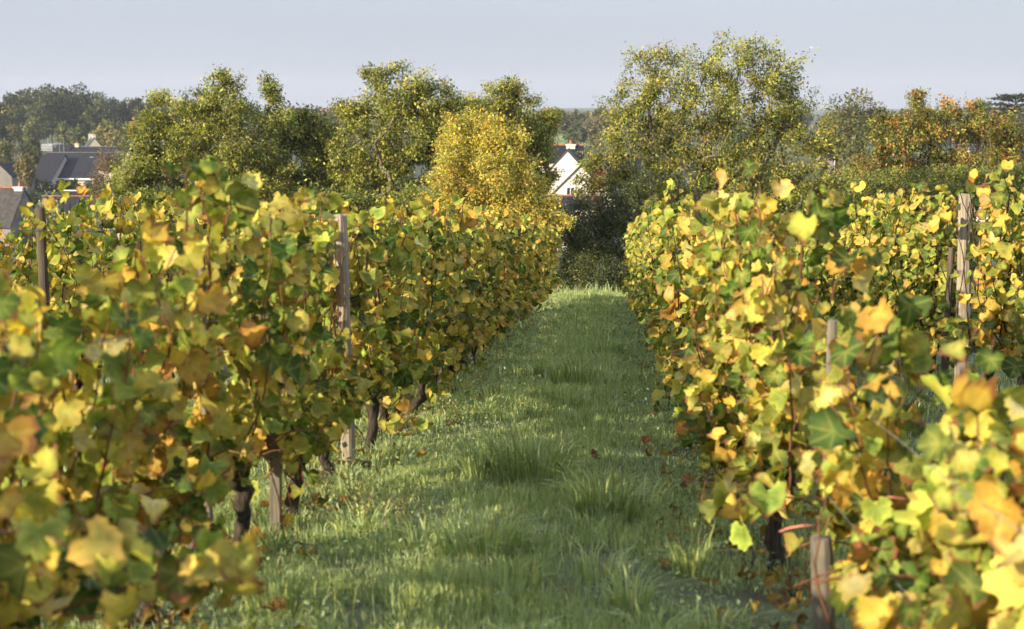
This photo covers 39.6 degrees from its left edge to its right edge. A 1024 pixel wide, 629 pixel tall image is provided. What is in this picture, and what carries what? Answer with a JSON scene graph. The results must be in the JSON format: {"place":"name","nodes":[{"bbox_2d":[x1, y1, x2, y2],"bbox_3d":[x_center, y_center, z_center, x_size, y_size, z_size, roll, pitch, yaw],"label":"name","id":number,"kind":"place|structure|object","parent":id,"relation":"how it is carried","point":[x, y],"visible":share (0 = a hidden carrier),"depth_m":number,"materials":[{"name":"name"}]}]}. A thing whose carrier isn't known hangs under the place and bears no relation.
{"place":"outdoors","nodes":[
{"label":"outdoors","id":0,"kind":"place"},
{"bbox_2d":[0,162,34,197],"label":"house","id":1,"kind":"structure","parent":0,"point":[8,176],"depth_m":230.22,"materials":[{"name":"paint"}]},
{"bbox_2d":[35,195,115,224],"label":"house","id":2,"kind":"structure","parent":0,"point":[71,201],"depth_m":176.44,"materials":[{"name":"stone"}]},
{"bbox_2d":[0,0,1023,111],"label":"sky","id":3,"kind":"structure","parent":0,"point":[569,52],"materials":[{"name":"white"}]},
{"bbox_2d":[2,108,1023,628],"bbox_3d":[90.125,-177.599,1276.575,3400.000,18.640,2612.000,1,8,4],"label":"ground","id":4,"kind":"structure","parent":0,"point":[768,610],"depth_m":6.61,"materials":[{"name":"green plant"}]},
{"bbox_2d":[1,91,32,151],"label":"woodland tree","id":5,"kind":"object","parent":4,"relation":"on","point":[15,101],"visible":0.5,"depth_m":439.07,"materials":[{"name":"green plant"}]},
{"bbox_2d":[0,182,35,245],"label":"old house","id":6,"kind":"structure","parent":4,"relation":"on","point":[12,198],"depth_m":120.82,"materials":[{"name":"stone"}]},
{"bbox_2d":[0,221,36,347],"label":"grapevine","id":7,"kind":"object","parent":4,"relation":"on","point":[8,266],"visible":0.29,"depth_m":14.96,"materials":[{"name":"yellow plant"}]},
{"bbox_2d":[12,153,37,192],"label":"bushy tree","id":8,"kind":"object","parent":4,"relation":"on","point":[25,167],"visible":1,"depth_m":219.41,"materials":[{"name":"brown plant"}]},
{"bbox_2d":[15,136,43,165],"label":"bushy tree","id":9,"kind":"object","parent":4,"relation":"on","point":[30,146],"visible":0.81,"depth_m":274.62,"materials":[{"name":"green plant"}]},
{"bbox_2d":[21,116,46,143],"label":"bushy tree","id":10,"kind":"object","parent":4,"relation":"on","point":[33,127],"visible":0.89,"depth_m":385.68,"materials":[{"name":"green plant"}]},
{"bbox_2d":[1,222,71,312],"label":"grapevine","id":11,"kind":"object","parent":4,"relation":"on","point":[20,234],"visible":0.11,"depth_m":15.91,"materials":[{"name":"green plant"}]},
{"bbox_2d":[35,207,52,411],"bbox_3d":[-3.388,0.130,10.336,0.070,1.824,0.069,1,8,4],"label":"trellis post","id":12,"kind":"object","parent":4,"relation":"on","point":[42,260],"visible":0.38,"depth_m":10.24,"materials":[{"name":"brown wood"}]},
{"bbox_2d":[24,83,76,146],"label":"woodland tree","id":13,"kind":"object","parent":4,"relation":"on","point":[56,107],"visible":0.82,"depth_m":423.94,"materials":[{"name":"green plant"}]},
{"bbox_2d":[35,155,67,191],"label":"house annex","id":14,"kind":"object","parent":4,"relation":"on","point":[50,167],"visible":0.45,"depth_m":260.42,"materials":[{"name":"stone"}]},
{"bbox_2d":[7,180,119,422],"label":"grapevine","id":15,"kind":"object","parent":4,"relation":"on","point":[82,249],"visible":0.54,"depth_m":10.72,"materials":[{"name":"yellow plant"}]},
{"bbox_2d":[44,86,86,135],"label":"woodland tree","id":16,"kind":"object","parent":4,"relation":"on","point":[77,113],"visible":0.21,"depth_m":438.63,"materials":[{"name":"green plant"}]},
{"bbox_2d":[35,175,97,194],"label":"hedge","id":17,"kind":"object","parent":4,"relation":"on","point":[46,186],"visible":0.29,"depth_m":240.65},
{"bbox_2d":[70,82,100,145],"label":"woodland tree","id":18,"kind":"object","parent":4,"relation":"on","point":[82,99],"visible":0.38,"depth_m":452.87,"materials":[{"name":"green plant"}]},
{"bbox_2d":[46,152,128,187],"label":"long house","id":19,"kind":"structure","parent":4,"relation":"on","point":[78,166],"depth_m":263.00,"materials":[{"name":"stone"}]},
{"bbox_2d":[77,146,121,219],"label":"birch tree","id":20,"kind":"object","parent":4,"relation":"on","point":[98,178],"visible":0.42,"depth_m":121.83,"materials":[{"name":"brown plant"}]},
{"bbox_2d":[83,91,121,145],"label":"woodland tree","id":21,"kind":"object","parent":4,"relation":"on","point":[95,116],"visible":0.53,"depth_m":422.18,"materials":[{"name":"green plant"}]},
{"bbox_2d":[87,118,133,151],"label":"bushy tree","id":22,"kind":"object","parent":4,"relation":"on","point":[111,135],"visible":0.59,"depth_m":340.94,"materials":[{"name":"green plant"}]},
{"bbox_2d":[0,269,233,628],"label":"grapevine","id":23,"kind":"object","parent":4,"relation":"on","point":[42,444],"visible":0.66,"depth_m":4.30,"materials":[{"name":"plant"}]},
{"bbox_2d":[101,154,140,239],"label":"young ash","id":24,"kind":"object","parent":4,"relation":"on","point":[120,176],"visible":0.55,"depth_m":49.72,"materials":[{"name":"green plant"}]},
{"bbox_2d":[0,155,262,628],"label":"grapevine","id":25,"kind":"object","parent":4,"relation":"on","point":[165,462],"visible":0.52,"depth_m":5.15,"materials":[{"name":"plant"}]},
{"bbox_2d":[0,487,268,628],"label":"grapevine","id":26,"kind":"object","parent":4,"relation":"on","point":[44,563],"visible":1,"depth_m":3.34,"materials":[{"name":"plant"}]},
{"bbox_2d":[85,182,185,399],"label":"grapevine","id":27,"kind":"object","parent":4,"relation":"on","point":[129,225],"visible":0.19,"depth_m":11.85,"materials":[{"name":"yellow plant"}]},
{"bbox_2d":[128,192,206,377],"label":"grapevine","id":28,"kind":"object","parent":4,"relation":"on","point":[144,207],"visible":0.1,"depth_m":13.01,"materials":[{"name":"yellow plant"}]},
{"bbox_2d":[108,181,260,249],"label":"scrub","id":29,"kind":"object","parent":4,"relation":"on","point":[147,196],"visible":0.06,"depth_m":47.63,"materials":[{"name":"green plant"}]},
{"bbox_2d":[108,63,300,205],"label":"oak tree","id":30,"kind":"object","parent":4,"relation":"on","point":[226,123],"visible":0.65,"depth_m":50.16,"materials":[{"name":"green plant"}]},
{"bbox_2d":[198,200,249,377],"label":"grapevine","id":31,"kind":"object","parent":4,"relation":"on","point":[238,233],"visible":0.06,"depth_m":15.13,"materials":[{"name":"yellow plant"}]},
{"bbox_2d":[161,186,336,546],"bbox_3d":[-1.298,0.314,6.343,0.888,1.736,1.362,1,8,4],"label":"grapevine","id":32,"kind":"object","parent":4,"relation":"on","point":[264,366],"visible":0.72,"depth_m":6.12,"materials":[{"name":"plant"}]},
{"bbox_2d":[269,438,281,531],"bbox_3d":[-1.186,0.891,7.130,0.063,0.606,0.053,1,8,4],"label":"vine stake","id":33,"kind":"object","parent":4,"relation":"on","point":[273,498],"visible":0.51,"depth_m":7.11,"materials":[{"name":"brown wood"}]},
{"bbox_2d":[228,186,355,515],"bbox_3d":[-1.227,0.257,7.411,0.792,1.822,1.328,1,8,4],"label":"grapevine","id":34,"kind":"object","parent":4,"relation":"on","point":[331,419],"visible":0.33,"depth_m":7.38,"materials":[{"name":"plant"}]},
{"bbox_2d":[244,70,360,197],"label":"oak tree","id":35,"kind":"object","parent":4,"relation":"on","point":[307,141],"visible":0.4,"depth_m":51.89,"materials":[{"name":"green plant"}]},
{"bbox_2d":[258,191,381,480],"bbox_3d":[-1.190,0.184,8.450,0.710,1.836,1.397,1,8,4],"label":"grapevine","id":36,"kind":"object","parent":4,"relation":"on","point":[359,383],"visible":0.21,"depth_m":8.49,"materials":[{"name":"plant"}]},
{"bbox_2d":[260,174,388,219],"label":"scrub","id":37,"kind":"object","parent":4,"relation":"on","point":[359,200],"visible":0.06,"depth_m":45.85,"materials":[{"name":"green plant"}]},
{"bbox_2d":[306,465,363,524],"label":"weed","id":38,"kind":"object","parent":4,"relation":"on","point":[329,493],"visible":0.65,"depth_m":7.37,"materials":[{"name":"plant"}]},
{"bbox_2d":[333,214,355,465],"bbox_3d":[-1.077,0.221,9.174,0.130,1.743,0.104,1,8,4],"label":"trellis post","id":39,"kind":"object","parent":4,"relation":"on","point":[347,443],"visible":0.45,"depth_m":9.09,"materials":[{"name":"brown wood"}]},
{"bbox_2d":[309,194,431,453],"bbox_3d":[-1.013,0.122,9.622,0.866,1.825,1.409,1,8,4],"label":"grapevine","id":40,"kind":"object","parent":4,"relation":"on","point":[368,333],"visible":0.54,"depth_m":9.72,"materials":[{"name":"plant"}]},
{"bbox_2d":[349,470,410,529],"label":"weed","id":41,"kind":"object","parent":4,"relation":"on","point":[366,494],"visible":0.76,"depth_m":7.17,"materials":[{"name":"plant"}]},
{"bbox_2d":[301,58,471,199],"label":"oak tree","id":42,"kind":"object","parent":4,"relation":"on","point":[393,164],"visible":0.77,"depth_m":50.51,"materials":[{"name":"green plant"}]},
{"bbox_2d":[350,473,427,531],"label":"weed","id":43,"kind":"object","parent":4,"relation":"on","point":[412,495],"visible":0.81,"depth_m":7.27,"materials":[{"name":"plant"}]},
{"bbox_2d":[350,201,437,432],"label":"grapevine","id":44,"kind":"object","parent":4,"relation":"on","point":[421,358],"visible":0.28,"depth_m":10.58,"materials":[{"name":"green plant"}]},
{"bbox_2d":[351,197,457,414],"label":"grapevine","id":45,"kind":"object","parent":4,"relation":"on","point":[435,235],"visible":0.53,"depth_m":11.76,"materials":[{"name":"green plant"}]},
{"bbox_2d":[355,177,471,227],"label":"scrub","id":46,"kind":"object","parent":4,"relation":"on","point":[399,203],"visible":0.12,"depth_m":45.80,"materials":[{"name":"green plant"}]},
{"bbox_2d":[368,186,480,399],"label":"grapevine","id":47,"kind":"object","parent":4,"relation":"on","point":[455,279],"visible":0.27,"depth_m":13.03,"materials":[{"name":"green plant"}]},
{"bbox_2d":[404,210,476,380],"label":"grapevine","id":48,"kind":"object","parent":4,"relation":"on","point":[460,337],"visible":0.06,"depth_m":14.02,"materials":[{"name":"green plant"}]},
{"bbox_2d":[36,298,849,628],"bbox_3d":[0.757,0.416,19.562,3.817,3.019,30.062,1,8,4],"label":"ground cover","id":49,"kind":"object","parent":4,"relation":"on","point":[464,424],"visible":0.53,"depth_m":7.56,"materials":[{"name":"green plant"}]},
{"bbox_2d":[35,304,866,628],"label":"leaf litter","id":50,"kind":"object","parent":4,"relation":"on","point":[771,578],"visible":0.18,"depth_m":6.41,"materials":[{"name":"plant"}]},
{"bbox_2d":[442,208,490,376],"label":"grapevine","id":51,"kind":"object","parent":4,"relation":"on","point":[478,337],"visible":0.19,"depth_m":15.29,"materials":[{"name":"green plant"}]},
{"bbox_2d":[433,202,503,366],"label":"grapevine","id":52,"kind":"object","parent":4,"relation":"on","point":[484,319],"visible":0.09,"depth_m":16.09,"materials":[{"name":"green plant"}]},
{"bbox_2d":[456,209,504,360],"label":"grapevine","id":53,"kind":"object","parent":4,"relation":"on","point":[485,292],"visible":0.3,"depth_m":17.37,"materials":[{"name":"green plant"}]},
{"bbox_2d":[400,492,565,566],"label":"grass tussock","id":54,"kind":"object","parent":4,"relation":"on","point":[475,540],"depth_m":6.38,"materials":[{"name":"plant"}]},
{"bbox_2d":[465,215,519,351],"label":"grapevine","id":55,"kind":"object","parent":4,"relation":"on","point":[508,312],"visible":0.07,"depth_m":18.58,"materials":[{"name":"green plant"}]},
{"bbox_2d":[435,429,553,480],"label":"grass tussock","id":56,"kind":"object","parent":4,"relation":"on","point":[467,460],"depth_m":8.48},
{"bbox_2d":[473,205,520,347],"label":"grapevine","id":57,"kind":"object","parent":4,"relation":"on","point":[509,225],"visible":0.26,"depth_m":19.61,"materials":[{"name":"green plant"}]},
{"bbox_2d":[420,106,576,237],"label":"ash tree","id":58,"kind":"object","parent":4,"relation":"on","point":[493,148],"visible":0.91,"depth_m":42.17,"materials":[{"name":"yellow plant"}]},
{"bbox_2d":[483,210,530,316],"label":"grapevine","id":59,"kind":"object","parent":4,"relation":"on","point":[520,254],"visible":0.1,"depth_m":22.80,"materials":[{"name":"green plant"}]},
{"bbox_2d":[459,71,566,200],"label":"oak tree","id":60,"kind":"object","parent":4,"relation":"on","point":[508,93],"visible":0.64,"depth_m":54.29,"materials":[{"name":"green plant"}]},
{"bbox_2d":[492,217,534,333],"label":"grapevine","id":61,"kind":"object","parent":4,"relation":"on","point":[515,276],"visible":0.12,"depth_m":21.64,"materials":[{"name":"green plant"}]},
{"bbox_2d":[514,222,541,322],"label":"grapevine","id":62,"kind":"object","parent":4,"relation":"on","point":[530,293],"visible":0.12,"depth_m":25.10,"materials":[{"name":"green plant"}]},
{"bbox_2d":[467,415,605,487],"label":"grass tussock","id":63,"kind":"object","parent":4,"relation":"on","point":[517,463],"depth_m":8.34,"materials":[{"name":"plant"}]},
{"bbox_2d":[524,217,551,306],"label":"grapevine","id":64,"kind":"object","parent":4,"relation":"on","point":[535,265],"visible":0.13,"depth_m":27.99,"materials":[{"name":"green plant"}]},
{"bbox_2d":[300,125,800,175],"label":"hedge","id":65,"kind":"object","parent":4,"relation":"on","point":[585,146],"visible":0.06,"depth_m":326.80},
{"bbox_2d":[542,224,560,288],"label":"grapevine","id":66,"kind":"object","parent":4,"relation":"on","point":[545,272],"visible":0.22,"depth_m":33.62,"materials":[{"name":"green plant"}]},
{"bbox_2d":[548,148,580,194],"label":"white house","id":67,"kind":"structure","parent":4,"relation":"on","point":[567,160],"depth_m":125.00,"materials":[{"name":"paint"}]},
{"bbox_2d":[537,349,605,386],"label":"grass tussock","id":68,"kind":"object","parent":4,"relation":"on","point":[567,374],"depth_m":14.35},
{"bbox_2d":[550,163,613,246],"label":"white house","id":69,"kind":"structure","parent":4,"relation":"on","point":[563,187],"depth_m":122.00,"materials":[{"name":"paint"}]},
{"bbox_2d":[582,115,604,149],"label":"field tree","id":70,"kind":"object","parent":4,"relation":"on","point":[592,125],"visible":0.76,"depth_m":365.71,"materials":[{"name":"green plant"}]},
{"bbox_2d":[538,454,669,526],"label":"grass tussock","id":71,"kind":"object","parent":4,"relation":"on","point":[581,495],"depth_m":7.33,"materials":[{"name":"plant"}]},
{"bbox_2d":[581,328,640,352],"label":"grass tussock","id":72,"kind":"object","parent":4,"relation":"on","point":[615,345],"depth_m":18.62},
{"bbox_2d":[551,164,711,290],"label":"hedgerow thicket","id":73,"kind":"object","parent":4,"relation":"on","point":[582,244],"visible":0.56,"depth_m":44.49,"materials":[{"name":"green plant"}]},
{"bbox_2d":[634,201,661,333],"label":"grapevine","id":74,"kind":"object","parent":4,"relation":"on","point":[640,276],"visible":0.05,"depth_m":19.49,"materials":[{"name":"yellow plant"}]},
{"bbox_2d":[638,194,680,355],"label":"grapevine","id":75,"kind":"object","parent":4,"relation":"on","point":[647,311],"visible":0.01,"depth_m":15.73,"materials":[{"name":"yellow plant"}]},
{"bbox_2d":[636,197,689,354],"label":"grapevine","id":76,"kind":"object","parent":4,"relation":"on","point":[648,268],"visible":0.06,"depth_m":18.23,"materials":[{"name":"yellow plant"}]},
{"bbox_2d":[637,182,694,346],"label":"grapevine","id":77,"kind":"object","parent":4,"relation":"on","point":[645,240],"visible":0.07,"depth_m":14.90,"materials":[{"name":"yellow plant"}]},
{"bbox_2d":[647,191,712,345],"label":"grapevine","id":78,"kind":"object","parent":4,"relation":"on","point":[655,331],"visible":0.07,"depth_m":13.66,"materials":[{"name":"yellow plant"}]},
{"bbox_2d":[653,175,720,442],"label":"grapevine","id":79,"kind":"object","parent":4,"relation":"on","point":[675,267],"visible":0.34,"depth_m":10.53,"materials":[{"name":"yellow plant"}]},
{"bbox_2d":[645,178,729,399],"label":"grapevine","id":80,"kind":"object","parent":4,"relation":"on","point":[669,214],"visible":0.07,"depth_m":11.65,"materials":[{"name":"yellow plant"}]},
{"bbox_2d":[569,26,865,214],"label":"oak tree","id":81,"kind":"object","parent":4,"relation":"on","point":[786,107],"visible":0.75,"depth_m":45.91,"materials":[{"name":"green plant"}]},
{"bbox_2d":[663,190,795,417],"bbox_3d":[1.413,0.135,9.270,0.826,1.908,1.686,1,8,4],"label":"grapevine","id":82,"kind":"object","parent":4,"relation":"on","point":[682,226],"depth_m":9.22,"materials":[{"name":"plant"}]},
{"bbox_2d":[669,191,797,471],"bbox_3d":[1.356,0.175,8.512,0.788,1.889,1.365,1,8,4],"label":"grapevine","id":83,"kind":"object","parent":4,"relation":"on","point":[711,232],"visible":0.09,"depth_m":8.20,"materials":[{"name":"plant"}]},
{"bbox_2d":[670,156,804,528],"bbox_3d":[1.147,0.202,7.222,0.674,2.011,1.511,2,8,10],"label":"grapevine","id":84,"kind":"object","parent":4,"relation":"on","point":[757,238],"visible":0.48,"depth_m":7.17,"materials":[{"name":"plant"}]},
{"bbox_2d":[682,184,882,569],"bbox_3d":[1.130,0.337,6.061,0.741,1.817,1.746,1,8,4],"label":"grapevine","id":85,"kind":"object","parent":4,"relation":"on","point":[770,424],"visible":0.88,"depth_m":5.88,"materials":[{"name":"plant"}]},
{"bbox_2d":[701,167,866,218],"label":"scrub","id":86,"kind":"object","parent":4,"relation":"on","point":[846,202],"visible":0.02,"depth_m":51.35,"materials":[{"name":"green plant"}]},
{"bbox_2d":[801,223,831,321],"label":"grapevine","id":87,"kind":"object","parent":4,"relation":"on","point":[817,279],"visible":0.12,"depth_m":20.32,"materials":[{"name":"green plant"}]},
{"bbox_2d":[810,533,835,628],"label":"vine stake","id":88,"kind":"object","parent":4,"relation":"on","point":[825,561],"visible":0.75,"depth_m":4.71,"materials":[{"name":"brown wood"}]},
{"bbox_2d":[815,122,847,182],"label":"garden tree","id":89,"kind":"object","parent":4,"relation":"on","point":[837,153],"visible":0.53,"depth_m":127.21,"materials":[{"name":"green plant"}]},
{"bbox_2d":[818,199,870,321],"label":"grapevine","id":90,"kind":"object","parent":4,"relation":"on","point":[839,297],"visible":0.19,"depth_m":18.35,"materials":[{"name":"green plant"}]},
{"bbox_2d":[811,87,895,162],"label":"round tree","id":91,"kind":"object","parent":4,"relation":"on","point":[845,123],"visible":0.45,"depth_m":183.95,"materials":[{"name":"green plant"}]},
{"bbox_2d":[838,125,874,171],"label":"garden tree","id":92,"kind":"object","parent":4,"relation":"on","point":[855,146],"visible":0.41,"depth_m":107.47,"materials":[{"name":"green plant"}]},
{"bbox_2d":[696,292,1023,628],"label":"grapevine","id":93,"kind":"object","parent":4,"relation":"on","point":[864,469],"visible":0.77,"depth_m":4.69,"materials":[{"name":"plant"}]},
{"bbox_2d":[825,189,899,349],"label":"grapevine","id":94,"kind":"object","parent":4,"relation":"on","point":[849,270],"visible":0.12,"depth_m":17.27,"materials":[{"name":"yellow plant"}]},
{"bbox_2d":[843,181,925,336],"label":"grapevine","id":95,"kind":"object","parent":4,"relation":"on","point":[862,213],"visible":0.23,"depth_m":16.14,"materials":[{"name":"yellow plant"}]},
{"bbox_2d":[812,163,965,219],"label":"scrub","id":96,"kind":"object","parent":4,"relation":"on","point":[892,185],"visible":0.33,"depth_m":54.88,"materials":[{"name":"green plant"}]},
{"bbox_2d":[854,180,938,371],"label":"grapevine","id":97,"kind":"object","parent":4,"relation":"on","point":[884,274],"visible":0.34,"depth_m":14.89,"materials":[{"name":"yellow plant"}]},
{"bbox_2d":[833,367,1023,628],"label":"grapevine","id":98,"kind":"object","parent":4,"relation":"on","point":[970,566],"visible":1,"depth_m":3.55,"materials":[{"name":"plant"}]},
{"bbox_2d":[836,86,1023,213],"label":"hornbeam tree","id":99,"kind":"object","parent":4,"relation":"on","point":[924,125],"visible":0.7,"depth_m":59.96,"materials":[{"name":"green plant"}]},
{"bbox_2d":[895,184,978,374],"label":"grapevine","id":100,"kind":"object","parent":4,"relation":"on","point":[914,214],"visible":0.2,"depth_m":13.91,"materials":[{"name":"yellow plant"}]},
{"bbox_2d":[940,247,954,386],"bbox_3d":[3.928,0.114,12.854,0.086,1.460,0.059,1,8,4],"label":"vine stake","id":101,"kind":"object","parent":4,"relation":"on","point":[950,264],"visible":0.56,"depth_m":12.79,"materials":[{"name":"brown wood"}]},
{"bbox_2d":[904,180,1002,369],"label":"grapevine","id":102,"kind":"object","parent":4,"relation":"on","point":[928,277],"visible":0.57,"depth_m":13.11,"materials":[{"name":"yellow plant"}]},
{"bbox_2d":[954,193,970,377],"bbox_3d":[4.029,-0.115,12.716,0.152,1.928,0.114,1,8,4],"label":"trellis post","id":103,"kind":"object","parent":4,"relation":"on","point":[962,313],"visible":0.36,"depth_m":12.62,"materials":[{"name":"brown wood"}]},
{"bbox_2d":[918,155,1023,281],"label":"scrub","id":104,"kind":"object","parent":4,"relation":"on","point":[1016,172],"visible":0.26,"depth_m":56.49,"materials":[{"name":"green plant"}]},
{"bbox_2d":[929,169,1023,381],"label":"grapevine","id":105,"kind":"object","parent":4,"relation":"on","point":[980,342],"visible":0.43,"depth_m":11.66,"materials":[{"name":"yellow plant"}]},
{"bbox_2d":[970,160,1023,421],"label":"grapevine","id":106,"kind":"object","parent":4,"relation":"on","point":[989,321],"visible":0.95,"depth_m":10.75,"materials":[{"name":"yellow plant"}]},
{"bbox_2d":[984,93,1023,141],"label":"cedar tree","id":107,"kind":"object","parent":4,"relation":"on","point":[1006,97],"visible":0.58,"depth_m":241.43,"materials":[{"name":"green plant"}]},
{"bbox_2d":[1001,330,1023,378],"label":"grapevine","id":108,"kind":"object","parent":4,"relation":"on","point":[1012,367],"visible":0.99,"depth_m":9.70,"materials":[{"name":"green plant"}]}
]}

